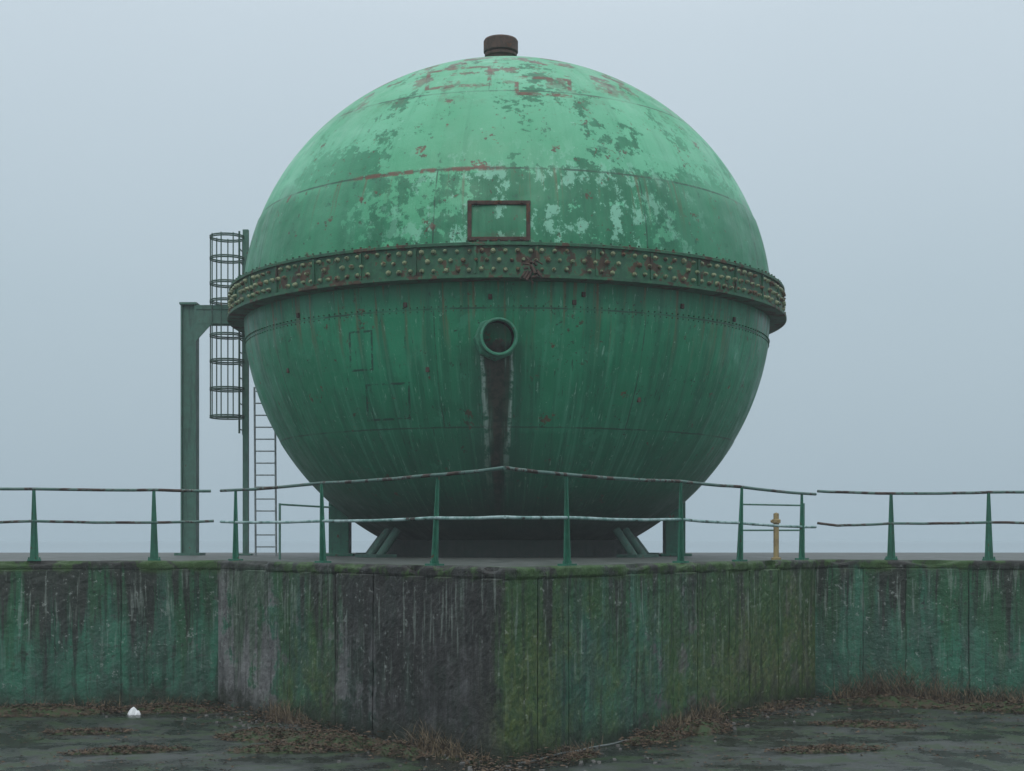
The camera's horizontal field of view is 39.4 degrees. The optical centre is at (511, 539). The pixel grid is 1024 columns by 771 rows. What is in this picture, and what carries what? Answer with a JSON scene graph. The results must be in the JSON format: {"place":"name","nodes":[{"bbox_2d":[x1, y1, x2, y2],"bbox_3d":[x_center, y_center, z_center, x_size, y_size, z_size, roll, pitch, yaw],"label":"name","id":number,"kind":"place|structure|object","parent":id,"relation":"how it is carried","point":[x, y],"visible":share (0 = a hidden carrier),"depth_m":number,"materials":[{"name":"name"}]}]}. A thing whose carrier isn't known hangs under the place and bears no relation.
{"place":"outdoors","nodes":[
{"label":"outdoors","id":0,"kind":"place"},
{"bbox_2d":[0,699,1023,770],"bbox_3d":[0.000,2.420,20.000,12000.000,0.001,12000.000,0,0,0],"label":"ground","id":1,"kind":"structure","parent":0,"point":[200,741],"depth_m":16.61,"materials":[{"name":"concrete"}]},
{"bbox_2d":[0,560,219,707],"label":"concrete retaining wall","id":2,"kind":"structure","parent":1,"relation":"on","point":[106,631],"depth_m":20.55,"materials":[{"name":"green concrete"}]},
{"bbox_2d":[0,487,213,560],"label":"deck railing","id":3,"kind":"object","parent":2,"relation":"on","point":[34,553],"visible":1,"depth_m":20.66,"materials":[{"name":"green metal"}]},
{"bbox_2d":[128,707,140,714],"bbox_3d":[-5.237,2.372,19.846,0.201,0.115,0.142,0,0,0],"label":"white litter bag","id":4,"kind":"object","parent":1,"relation":"on","point":[133,711],"visible":1,"depth_m":19.81,"materials":[{"name":"white plastic"}]},
{"bbox_2d":[0,695,1023,761],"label":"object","id":5,"kind":"object","parent":1,"relation":"on","point":[59,712],"visible":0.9,"depth_m":17.79,"materials":[{"name":"brown plant"}]},
{"bbox_2d":[0,693,1023,760],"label":"leaf piles","id":6,"kind":"object","parent":1,"relation":"on","point":[426,755],"visible":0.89,"depth_m":17.26,"materials":[{"name":"brown plant"}]},
{"bbox_2d":[0,658,1023,763],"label":"dry weeds","id":7,"kind":"object","parent":1,"relation":"on","point":[434,746],"visible":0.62,"depth_m":20.42,"materials":[{"name":"brown plant"}]},
{"bbox_2d":[0,693,1023,770],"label":"leaf litter","id":8,"kind":"object","parent":1,"relation":"on","point":[528,761],"visible":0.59,"depth_m":17.79,"materials":[{"name":"brown plant"}]},
{"bbox_2d":[217,559,815,764],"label":"concrete bastion wall","id":9,"kind":"structure","parent":1,"relation":"on","point":[506,662],"depth_m":17.65,"materials":[{"name":"grey concrete"}]},
{"bbox_2d":[0,553,1023,566],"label":"deck","id":10,"kind":"structure","parent":9,"relation":"on","point":[491,562],"depth_m":27.85,"materials":[{"name":"concrete"}]},
{"bbox_2d":[174,229,276,555],"bbox_3d":[-6.668,-3.450,33.500,2.344,7.620,0.835,0,0,0],"label":"access ladder","id":11,"kind":"object","parent":10,"relation":"on","point":[198,320],"visible":0.92,"depth_m":33.38,"materials":[{"name":"green metal"}]},
{"bbox_2d":[227,34,786,557],"bbox_3d":[-0.110,-5.260,31.937,12.280,11.860,12.405,0,0,0],"label":"spherical storage tank","id":12,"kind":"object","parent":10,"relation":"on","point":[501,252],"visible":0.99,"depth_m":27.42,"materials":[{"name":"green metal"}]},
{"bbox_2d":[279,503,804,558],"bbox_3d":[0.550,-0.160,27.044,9.744,1.040,1.133,0,0,0],"label":"railing","id":13,"kind":"object","parent":10,"relation":"on","point":[280,504],"visible":0.52,"depth_m":26.49,"materials":[{"name":"green metal"}]},
{"bbox_2d":[770,513,780,559],"bbox_3d":[4.795,-0.070,26.000,0.190,0.860,0.180,0,0,0],"label":"standpipe","id":14,"kind":"object","parent":10,"relation":"on","point":[776,520],"visible":1,"depth_m":25.95,"materials":[{"name":"metal"}]},
{"bbox_2d":[220,466,816,565],"bbox_3d":[0.526,-0.241,18.728,9.104,1.141,5.981,0,0,-6],"label":"bastion railing","id":15,"kind":"object","parent":9,"relation":"on","point":[436,517],"visible":0.94,"depth_m":18.53,"materials":[{"name":"green metal"}]},
{"bbox_2d":[518,730,672,763],"bbox_3d":[1.244,2.400,16.991,0.092,0.022,3.998,0,0,36],"label":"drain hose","id":16,"kind":"object","parent":1,"relation":"on","point":[577,750],"visible":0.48,"depth_m":16.38,"materials":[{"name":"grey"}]},
{"bbox_2d":[812,559,1023,703],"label":"concrete retaining wall","id":17,"kind":"structure","parent":1,"relation":"on","point":[958,618],"depth_m":21.20,"materials":[{"name":"green concrete"}]},
{"bbox_2d":[817,490,1023,560],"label":"deck railing","id":18,"kind":"object","parent":17,"relation":"on","point":[988,522],"visible":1,"depth_m":21.32,"materials":[{"name":"green metal"}]},
{"bbox_2d":[0,541,1023,552],"bbox_3d":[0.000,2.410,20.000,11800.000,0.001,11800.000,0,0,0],"label":"water","id":19,"kind":"structure","parent":0,"point":[650,546],"depth_m":530.61,"materials":[{"name":"grey liquid"}]},
{"bbox_2d":[0,0,1023,540],"label":"sky","id":20,"kind":"structure","parent":0,"point":[874,149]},
{"bbox_2d":[71,698,1017,770],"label":"rubble","id":21,"kind":"object","parent":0,"point":[471,769],"visible":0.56,"depth_m":18.29,"materials":[{"name":"brown"}]}
]}

